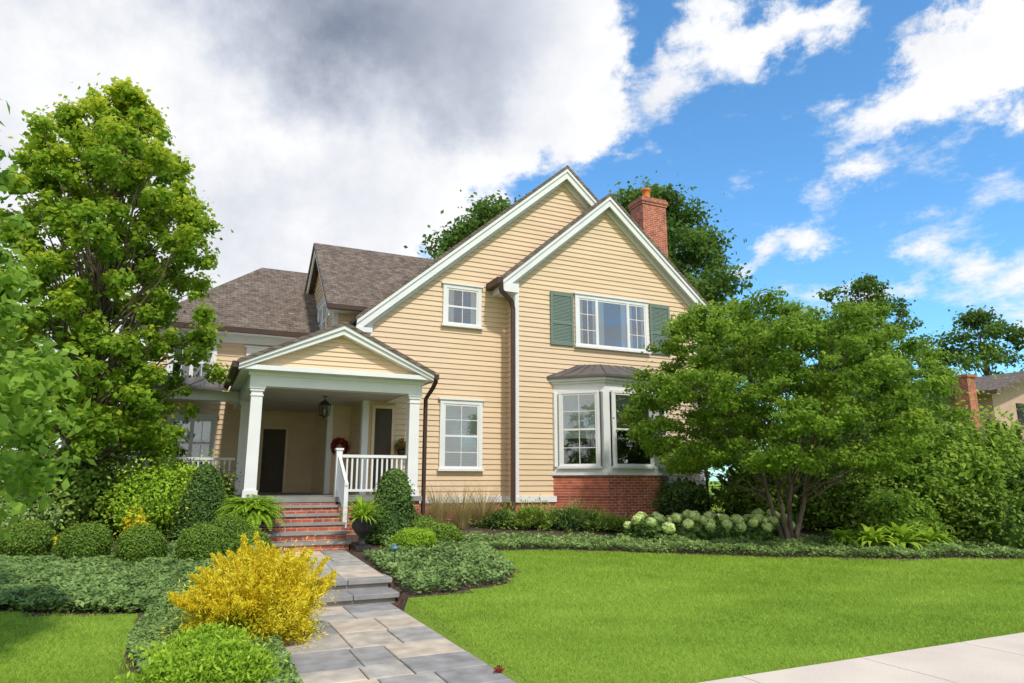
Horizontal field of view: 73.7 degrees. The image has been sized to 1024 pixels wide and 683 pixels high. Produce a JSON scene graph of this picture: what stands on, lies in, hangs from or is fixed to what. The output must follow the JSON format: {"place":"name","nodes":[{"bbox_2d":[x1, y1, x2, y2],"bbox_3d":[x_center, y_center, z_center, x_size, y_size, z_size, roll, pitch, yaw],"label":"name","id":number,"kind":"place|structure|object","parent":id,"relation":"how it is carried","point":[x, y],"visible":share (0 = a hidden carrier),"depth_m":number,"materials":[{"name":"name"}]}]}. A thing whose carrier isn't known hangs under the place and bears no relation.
{"place":"outdoors","nodes":[
{"label":"outdoors","id":0,"kind":"place"},
{"bbox_2d":[2,527,67,551],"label":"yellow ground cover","id":1,"kind":"object","parent":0,"point":[53,539],"visible":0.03,"depth_m":11.28,"materials":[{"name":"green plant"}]},
{"bbox_2d":[280,550,515,682],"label":"path","id":2,"kind":"structure","parent":0,"point":[415,651],"depth_m":6.87,"materials":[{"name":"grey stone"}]},
{"bbox_2d":[493,665,504,672],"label":"fallen leaf","id":3,"kind":"object","parent":2,"relation":"on","point":[498,669],"visible":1,"depth_m":6.07,"materials":[{"name":"red plant"}]},
{"bbox_2d":[419,481,463,523],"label":"ornamental grass","id":4,"kind":"object","parent":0,"point":[436,510],"depth_m":15.19,"materials":[{"name":"beige plant"}]},
{"bbox_2d":[437,480,498,528],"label":"ornamental grass","id":5,"kind":"object","parent":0,"point":[460,518],"depth_m":15.28,"materials":[{"name":"beige plant"}]},
{"bbox_2d":[0,481,1023,682],"bbox_3d":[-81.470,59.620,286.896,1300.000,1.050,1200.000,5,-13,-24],"label":"ground","id":6,"kind":"structure","parent":0,"point":[403,603],"depth_m":8.42,"materials":[{"name":"green plant"}]},
{"bbox_2d":[0,518,56,556],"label":"boxwood ball","id":7,"kind":"object","parent":6,"relation":"on","point":[35,538],"visible":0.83,"depth_m":10.39,"materials":[{"name":"green plant"}]},
{"bbox_2d":[0,447,59,507],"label":"leafy shrub","id":8,"kind":"object","parent":6,"relation":"on","point":[4,481],"visible":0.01,"depth_m":12.02,"materials":[{"name":"green plant"}]},
{"bbox_2d":[0,303,61,459],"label":"background tree","id":9,"kind":"object","parent":6,"relation":"on","point":[41,342],"visible":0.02,"depth_m":17.95,"materials":[{"name":"green plant"}]},
{"bbox_2d":[0,476,84,534],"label":"leafy shrub","id":10,"kind":"object","parent":6,"relation":"on","point":[30,514],"visible":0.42,"depth_m":11.54,"materials":[{"name":"green plant"}]},
{"bbox_2d":[0,99,139,545],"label":"young tree","id":11,"kind":"object","parent":6,"relation":"on","point":[22,471],"visible":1,"depth_m":6.52,"materials":[{"name":"green plant"}]},
{"bbox_2d":[52,519,115,559],"bbox_3d":[-6.621,3.101,10.584,0.852,0.692,0.882,5,-13,-24],"label":"boxwood ball","id":12,"kind":"object","parent":6,"relation":"on","point":[84,539],"visible":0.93,"depth_m":10.37,"materials":[{"name":"green plant"}]},
{"bbox_2d":[0,439,175,538],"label":"leafy shrub","id":13,"kind":"object","parent":6,"relation":"on","point":[95,476],"visible":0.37,"depth_m":12.38,"materials":[{"name":"green plant"}]},
{"bbox_2d":[0,73,236,475],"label":"maple tree","id":14,"kind":"object","parent":6,"relation":"on","point":[120,157],"visible":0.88,"depth_m":13.02,"materials":[{"name":"green plant"}]},
{"bbox_2d":[0,540,238,613],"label":"ground cover","id":15,"kind":"object","parent":6,"relation":"on","point":[109,581],"visible":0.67,"depth_m":8.82,"materials":[{"name":"green plant"}]},
{"bbox_2d":[120,502,150,535],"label":"coleus plant","id":16,"kind":"object","parent":6,"relation":"on","point":[137,521],"visible":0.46,"depth_m":12.07,"materials":[{"name":"yellow plant"}]},
{"bbox_2d":[112,522,170,562],"bbox_3d":[-5.717,3.131,10.548,0.805,0.680,0.833,5,-13,-24],"label":"boxwood ball","id":17,"kind":"object","parent":6,"relation":"on","point":[143,541],"visible":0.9,"depth_m":10.34,"materials":[{"name":"green plant"}]},
{"bbox_2d":[69,447,234,537],"bbox_3d":[-6.793,2.814,12.905,2.436,1.645,2.573,-3,-12,15],"label":"leafy shrub","id":18,"kind":"object","parent":6,"relation":"on","point":[155,498],"visible":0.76,"depth_m":12.52,"materials":[{"name":"green plant"}]},
{"bbox_2d":[135,447,212,493],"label":"leafy shrub","id":19,"kind":"object","parent":6,"relation":"on","point":[172,462],"visible":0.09,"depth_m":14.83,"materials":[{"name":"green plant"}]},
{"bbox_2d":[119,614,268,659],"bbox_3d":[-2.899,2.812,6.306,1.307,0.496,1.328,5,-13,-24],"label":"spurge shrub","id":20,"kind":"object","parent":6,"relation":"on","point":[207,632],"visible":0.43,"depth_m":6.32,"materials":[{"name":"green plant"}]},
{"bbox_2d":[165,463,231,541],"bbox_3d":[-5.736,3.024,12.711,1.153,1.499,1.197,-3,-12,16],"label":"evergreen shrub","id":21,"kind":"object","parent":6,"relation":"on","point":[203,494],"visible":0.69,"depth_m":12.43,"materials":[{"name":"green plant"}]},
{"bbox_2d":[172,521,231,561],"bbox_3d":[-4.792,3.151,10.598,0.869,0.722,0.888,5,-13,-24],"label":"boxwood ball","id":22,"kind":"object","parent":6,"relation":"on","point":[201,541],"visible":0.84,"depth_m":10.36,"materials":[{"name":"green plant"}]},
{"bbox_2d":[175,463,241,505],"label":"leafy shrub","id":23,"kind":"object","parent":6,"relation":"on","point":[227,489],"visible":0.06,"depth_m":14.91,"materials":[{"name":"green plant"}]},
{"bbox_2d":[114,634,303,682],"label":"spurge shrub","id":24,"kind":"object","parent":6,"relation":"on","point":[233,660],"visible":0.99,"depth_m":5.45,"materials":[{"name":"green plant"}]},
{"bbox_2d":[126,604,302,682],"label":"ground cover","id":25,"kind":"object","parent":6,"relation":"on","point":[149,625],"visible":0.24,"depth_m":6.83,"materials":[{"name":"green plant"}]},
{"bbox_2d":[211,512,250,543],"bbox_3d":[-4.794,3.263,11.578,0.817,0.749,0.800,5,-13,-24],"label":"boxwood ball","id":26,"kind":"object","parent":6,"relation":"on","point":[235,526],"visible":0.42,"depth_m":11.43,"materials":[{"name":"green plant"}]},
{"bbox_2d":[157,531,339,647],"bbox_3d":[-2.827,2.661,7.389,2.260,1.171,1.761,-4,-12,18],"label":"golden cypress","id":27,"kind":"object","parent":6,"relation":"on","point":[272,592],"visible":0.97,"depth_m":7.02,"materials":[{"name":"yellow plant"}]},
{"bbox_2d":[230,527,273,562],"bbox_3d":[-4.116,3.255,10.829,0.703,0.609,0.695,5,-13,-24],"label":"boxwood ball","id":28,"kind":"object","parent":6,"relation":"on","point":[235,546],"visible":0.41,"depth_m":10.71,"materials":[{"name":"green plant"}]},
{"bbox_2d":[249,517,264,530],"bbox_3d":[-4.687,3.429,12.216,0.484,0.550,0.484,5,-13,-24],"label":"planter","id":29,"kind":"object","parent":6,"relation":"on","point":[260,526],"visible":0.04,"depth_m":12.18,"materials":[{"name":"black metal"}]},
{"bbox_2d":[213,494,289,530],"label":"fern","id":30,"kind":"object","parent":29,"relation":"in","point":[255,509],"visible":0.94,"depth_m":12.04,"materials":[{"name":"green plant"}]},
{"bbox_2d":[311,574,398,607],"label":"path steps","id":31,"kind":"structure","parent":6,"relation":"on","point":[364,590],"depth_m":9.40,"materials":[{"name":"grey stone"}]},
{"bbox_2d":[349,517,376,550],"bbox_3d":[-2.730,3.508,12.456,0.506,0.575,0.506,5,-13,-24],"label":"planter","id":32,"kind":"object","parent":6,"relation":"on","point":[362,528],"visible":0.9,"depth_m":12.33,"materials":[{"name":"black stone"}]},
{"bbox_2d":[333,494,390,524],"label":"spiky plant","id":33,"kind":"object","parent":32,"relation":"in","point":[362,510],"visible":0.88,"depth_m":12.42,"materials":[{"name":"green plant"}]},
{"bbox_2d":[61,165,709,552],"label":"house","id":34,"kind":"structure","parent":6,"relation":"on","point":[505,345],"depth_m":18.04,"materials":[{"name":"beige wood"}]},
{"bbox_2d":[165,413,219,468],"bbox_3d":[-8.511,2.637,18.089,1.300,1.445,0.116,5,-13,-24],"label":"window","id":35,"kind":"structure","parent":34,"relation":"in","point":[201,436],"depth_m":18.18,"materials":[{"name":"glass"}]},
{"bbox_2d":[166,341,219,377],"bbox_3d":[-8.647,0.517,18.455,1.300,1.145,0.116,5,-13,-24],"label":"window","id":36,"kind":"structure","parent":34,"relation":"in","point":[188,370],"depth_m":18.41,"materials":[{"name":"white paint"}]},
{"bbox_2d":[245,345,269,355],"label":"window","id":37,"kind":"structure","parent":34,"relation":"in","point":[250,349],"depth_m":19.16,"materials":[{"name":"white paint"}]},
{"bbox_2d":[256,426,288,492],"bbox_3d":[-6.603,3.250,18.860,0.740,1.810,0.093,5,-13,-24],"label":"door","id":38,"kind":"structure","parent":34,"relation":"in","point":[272,463],"depth_m":18.87,"materials":[{"name":"black wood"}]},
{"bbox_2d":[316,298,327,329],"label":"window","id":39,"kind":"structure","parent":34,"relation":"in","point":[322,317],"depth_m":19.69,"materials":[{"name":"white paint"}]},
{"bbox_2d":[319,396,330,417],"bbox_3d":[-4.297,1.508,15.664,0.290,0.510,0.251,5,-13,-24],"label":"hanging lantern","id":40,"kind":"object","parent":34,"relation":"hanging from","point":[322,403],"visible":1,"depth_m":15.61,"materials":[{"name":"black metal"}]},
{"bbox_2d":[330,437,348,454],"bbox_3d":[-4.423,2.700,17.514,0.481,0.481,0.197,5,-13,-24],"label":"wreath","id":41,"kind":"object","parent":34,"relation":"attached to","point":[342,441],"visible":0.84,"depth_m":17.48,"materials":[{"name":"red plant"}]},
{"bbox_2d":[369,405,394,494],"bbox_3d":[-3.127,2.603,16.480,0.560,2.130,0.093,5,-13,-24],"label":"door","id":42,"kind":"structure","parent":34,"relation":"in","point":[383,416],"depth_m":16.55,"materials":[{"name":"black metal"}]},
{"bbox_2d":[392,438,405,454],"bbox_3d":[-2.689,2.568,16.584,0.554,0.479,0.507,5,-13,-24],"label":"flower basket","id":43,"kind":"object","parent":34,"relation":"attached to","point":[400,446],"visible":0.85,"depth_m":16.51,"materials":[{"name":"brown plant"}]},
{"bbox_2d":[437,397,484,470],"bbox_3d":[-1.292,2.371,17.412,1.260,1.835,0.116,5,-13,-24],"label":"window","id":44,"kind":"structure","parent":34,"relation":"in","point":[461,419],"depth_m":17.42,"materials":[{"name":"glass"}]},
{"bbox_2d":[441,281,483,329],"bbox_3d":[-1.310,-0.947,18.078,1.180,1.185,0.116,5,-13,-24],"label":"window","id":45,"kind":"structure","parent":34,"relation":"in","point":[462,303],"depth_m":18.09,"materials":[{"name":"white paint"}]},
{"bbox_2d":[557,390,602,468],"bbox_3d":[1.754,2.287,17.814,1.170,2.020,0.116,-4,-12,19],"label":"window","id":46,"kind":"structure","parent":34,"relation":"in","point":[579,411],"depth_m":17.82,"materials":[{"name":"glass"}]},
{"bbox_2d":[573,292,651,353],"bbox_3d":[2.877,-0.510,19.475,2.560,1.565,0.116,5,-13,-24],"label":"window","id":47,"kind":"structure","parent":34,"relation":"in","point":[602,322],"depth_m":19.48,"materials":[{"name":"white paint"}]},
{"bbox_2d":[611,390,656,468],"bbox_3d":[3.182,2.309,17.921,1.360,2.020,0.116,5,-13,-24],"label":"window","id":48,"kind":"structure","parent":34,"relation":"in","point":[626,455],"depth_m":17.82,"materials":[{"name":"glass"}]},
{"bbox_2d":[658,410,666,469],"bbox_3d":[4.197,2.514,18.929,0.094,2.020,1.170,-4,-12,20],"label":"window","id":49,"kind":"structure","parent":34,"relation":"in","point":[662,465],"depth_m":18.62,"materials":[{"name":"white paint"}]},
{"bbox_2d":[356,468,426,545],"bbox_3d":[-2.299,3.227,13.386,1.275,1.483,1.293,-9,-15,38],"label":"evergreen shrub","id":50,"kind":"object","parent":6,"relation":"on","point":[394,490],"visible":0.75,"depth_m":13.17,"materials":[{"name":"green plant"}]},
{"bbox_2d":[390,545,398,571],"bbox_3d":[-1.842,3.398,10.705,0.150,0.405,0.150,5,-13,-24],"label":"path light","id":51,"kind":"object","parent":6,"relation":"on","point":[394,547],"visible":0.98,"depth_m":10.70,"materials":[{"name":"blue metal"}]},
{"bbox_2d":[0,438,798,481],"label":"distant woods","id":52,"kind":"object","parent":6,"relation":"on","point":[709,476],"depth_m":76.10,"materials":[{"name":"green plant"}]},
{"bbox_2d":[389,526,438,553],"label":"shrub","id":53,"kind":"object","parent":6,"relation":"on","point":[410,538],"visible":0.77,"depth_m":12.20,"materials":[{"name":"green plant"}]},
{"bbox_2d":[409,514,437,529],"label":"shrub","id":54,"kind":"object","parent":6,"relation":"on","point":[424,523],"visible":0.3,"depth_m":13.25,"materials":[{"name":"green plant"}]},
{"bbox_2d":[428,520,464,546],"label":"shrub","id":55,"kind":"object","parent":6,"relation":"on","point":[448,530],"visible":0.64,"depth_m":12.93,"materials":[{"name":"green plant"}]},
{"bbox_2d":[403,189,525,259],"bbox_3d":[-0.258,-0.085,32.786,13.151,15.262,14.174,5,-13,-24],"label":"background tree","id":56,"kind":"object","parent":6,"relation":"on","point":[484,211],"visible":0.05,"depth_m":32.62,"materials":[{"name":"green plant"}]},
{"bbox_2d":[454,481,511,526],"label":"ornamental grass","id":57,"kind":"object","parent":6,"relation":"on","point":[481,511],"depth_m":15.60,"materials":[{"name":"beige plant"}]},
{"bbox_2d":[468,499,533,530],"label":"perennial clump","id":58,"kind":"object","parent":6,"relation":"on","point":[498,517],"visible":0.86,"depth_m":15.49,"materials":[{"name":"green plant"}]},
{"bbox_2d":[498,494,572,531],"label":"perennial clump","id":59,"kind":"object","parent":6,"relation":"on","point":[530,518],"visible":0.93,"depth_m":15.53,"materials":[{"name":"green plant"}]},
{"bbox_2d":[538,497,608,533],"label":"perennial clump","id":60,"kind":"object","parent":6,"relation":"on","point":[567,518],"visible":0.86,"depth_m":15.61,"materials":[{"name":"green plant"}]},
{"bbox_2d":[567,505,616,531],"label":"perennial clump","id":61,"kind":"object","parent":6,"relation":"on","point":[594,515],"visible":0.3,"depth_m":15.93,"materials":[{"name":"green plant"}]},
{"bbox_2d":[579,507,634,533],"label":"perennial clump","id":62,"kind":"object","parent":6,"relation":"on","point":[615,523],"visible":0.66,"depth_m":15.58,"materials":[{"name":"green plant"}]},
{"bbox_2d":[622,511,677,541],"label":"hydrangea bush","id":63,"kind":"object","parent":6,"relation":"on","point":[641,524],"visible":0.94,"depth_m":14.33,"materials":[{"name":"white plant"}]},
{"bbox_2d":[644,474,722,515],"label":"leafy shrub","id":64,"kind":"object","parent":6,"relation":"on","point":[678,496],"visible":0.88,"depth_m":17.68,"materials":[{"name":"green plant"}]},
{"bbox_2d":[667,510,715,541],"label":"hydrangea bush","id":65,"kind":"object","parent":6,"relation":"on","point":[689,524],"visible":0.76,"depth_m":14.47,"materials":[{"name":"green plant"}]},
{"bbox_2d":[363,530,1023,592],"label":"ground cover","id":66,"kind":"object","parent":6,"relation":"on","point":[483,548],"visible":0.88,"depth_m":13.27,"materials":[{"name":"green plant"}]},
{"bbox_2d":[609,170,792,463],"bbox_3d":[7.572,-0.517,34.407,13.338,16.777,13.709,5,-13,-24],"label":"background tree","id":67,"kind":"object","parent":6,"relation":"on","point":[701,246],"visible":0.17,"depth_m":33.06,"materials":[{"name":"green plant"}]},
{"bbox_2d":[702,511,746,541],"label":"hydrangea bush","id":68,"kind":"object","parent":6,"relation":"on","point":[732,526],"visible":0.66,"depth_m":14.51,"materials":[{"name":"green plant"}]},
{"bbox_2d":[736,513,777,542],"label":"hydrangea bush","id":69,"kind":"object","parent":6,"relation":"on","point":[758,527],"visible":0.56,"depth_m":14.70,"materials":[{"name":"green plant"}]},
{"bbox_2d":[695,449,834,531],"bbox_3d":[6.367,3.811,17.520,3.050,2.030,3.445,-9,-15,37],"label":"leafy shrub","id":70,"kind":"object","parent":6,"relation":"on","point":[732,499],"visible":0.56,"depth_m":16.91,"materials":[{"name":"green plant"}]},
{"bbox_2d":[751,508,795,539],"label":"hydrangea bush","id":71,"kind":"object","parent":6,"relation":"on","point":[768,515],"visible":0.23,"depth_m":15.35,"materials":[{"name":"green plant"}]},
{"bbox_2d":[612,285,981,542],"bbox_3d":[5.939,1.824,15.646,7.292,5.596,7.426,5,-13,-24],"label":"dogwood tree","id":72,"kind":"object","parent":6,"relation":"on","point":[818,392],"visible":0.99,"depth_m":14.27,"materials":[{"name":"green plant"}]},
{"bbox_2d":[769,424,886,527],"bbox_3d":[8.758,3.627,19.705,4.397,3.127,4.287,-8,-14,35],"label":"leafy shrub","id":73,"kind":"object","parent":6,"relation":"on","point":[844,468],"visible":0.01,"depth_m":19.24,"materials":[{"name":"green plant"}]},
{"bbox_2d":[768,452,889,531],"bbox_3d":[7.972,3.837,17.747,4.106,2.102,3.124,5,-13,-24],"label":"leafy shrub","id":74,"kind":"object","parent":6,"relation":"on","point":[836,501],"visible":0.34,"depth_m":16.98,"materials":[{"name":"green plant"}]},
{"bbox_2d":[819,527,866,547],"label":"hosta","id":75,"kind":"object","parent":6,"relation":"on","point":[842,536],"visible":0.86,"depth_m":14.53,"materials":[{"name":"green plant"}]},
{"bbox_2d":[779,338,952,446],"bbox_3d":[13.332,2.801,25.746,6.520,6.930,6.904,-7,-13,31],"label":"background tree","id":76,"kind":"object","parent":6,"relation":"on","point":[872,423],"visible":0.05,"depth_m":24.56,"materials":[{"name":"green plant"}]},
{"bbox_2d":[846,523,898,546],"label":"hosta","id":77,"kind":"object","parent":6,"relation":"on","point":[872,537],"visible":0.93,"depth_m":14.47,"materials":[{"name":"green plant"}]},
{"bbox_2d":[815,272,958,469],"bbox_3d":[17.479,2.011,33.290,7.150,11.365,6.420,-4,-12,18],"label":"background tree","id":78,"kind":"object","parent":6,"relation":"on","point":[867,284],"visible":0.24,"depth_m":33.39,"materials":[{"name":"green plant"}]},
{"bbox_2d":[873,522,930,549],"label":"hosta","id":79,"kind":"object","parent":6,"relation":"on","point":[902,533],"visible":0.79,"depth_m":14.63,"materials":[{"name":"green plant"}]},
{"bbox_2d":[834,475,976,541],"bbox_3d":[9.078,3.939,16.138,2.690,1.562,2.653,5,-13,-24],"label":"leafy shrub","id":80,"kind":"object","parent":6,"relation":"on","point":[900,510],"visible":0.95,"depth_m":15.82,"materials":[{"name":"green plant"}]},
{"bbox_2d":[837,405,1023,531],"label":"leafy shrub","id":81,"kind":"object","parent":6,"relation":"on","point":[942,481],"visible":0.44,"depth_m":16.51,"materials":[{"name":"green plant"}]},
{"bbox_2d":[912,527,959,547],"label":"hosta","id":82,"kind":"object","parent":6,"relation":"on","point":[936,536],"visible":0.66,"depth_m":14.87,"materials":[{"name":"green plant"}]},
{"bbox_2d":[849,375,1023,535],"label":"leafy shrub","id":83,"kind":"object","parent":6,"relation":"on","point":[999,448],"visible":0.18,"depth_m":17.76,"materials":[{"name":"green plant"}]},
{"bbox_2d":[864,371,1023,491],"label":"neighbouring house","id":84,"kind":"structure","parent":6,"relation":"on","point":[1002,385],"depth_m":38.24,"materials":[{"name":"brown"}]},
{"bbox_2d":[1016,403,1023,424],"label":"window","id":85,"kind":"structure","parent":84,"relation":"in","point":[1020,413],"depth_m":38.74,"materials":[{"name":"grey glass"}]},
{"bbox_2d":[876,404,1023,493],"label":"leafy shrub","id":86,"kind":"object","parent":6,"relation":"on","point":[1018,428],"visible":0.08,"depth_m":19.57,"materials":[{"name":"green plant"}]},
{"bbox_2d":[921,305,1023,376],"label":"background tree","id":87,"kind":"object","parent":6,"relation":"on","point":[980,319],"visible":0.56,"depth_m":62.08,"materials":[{"name":"green plant"}]},
{"bbox_2d":[929,481,1023,547],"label":"leafy shrub","id":88,"kind":"object","parent":6,"relation":"on","point":[994,519],"visible":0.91,"depth_m":15.23,"materials":[{"name":"green plant"}]},
{"bbox_2d":[996,455,1023,495],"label":"leafy shrub","id":89,"kind":"object","parent":6,"relation":"on","point":[1012,481],"visible":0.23,"depth_m":17.15,"materials":[{"name":"green plant"}]},
{"bbox_2d":[0,0,1023,480],"label":"sky","id":90,"kind":"structure","parent":0,"point":[841,140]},
{"bbox_2d":[699,632,1023,682],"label":"sidewalk","id":91,"kind":"structure","parent":0,"point":[998,659],"depth_m":6.17,"materials":[{"name":"concrete"}]}
]}

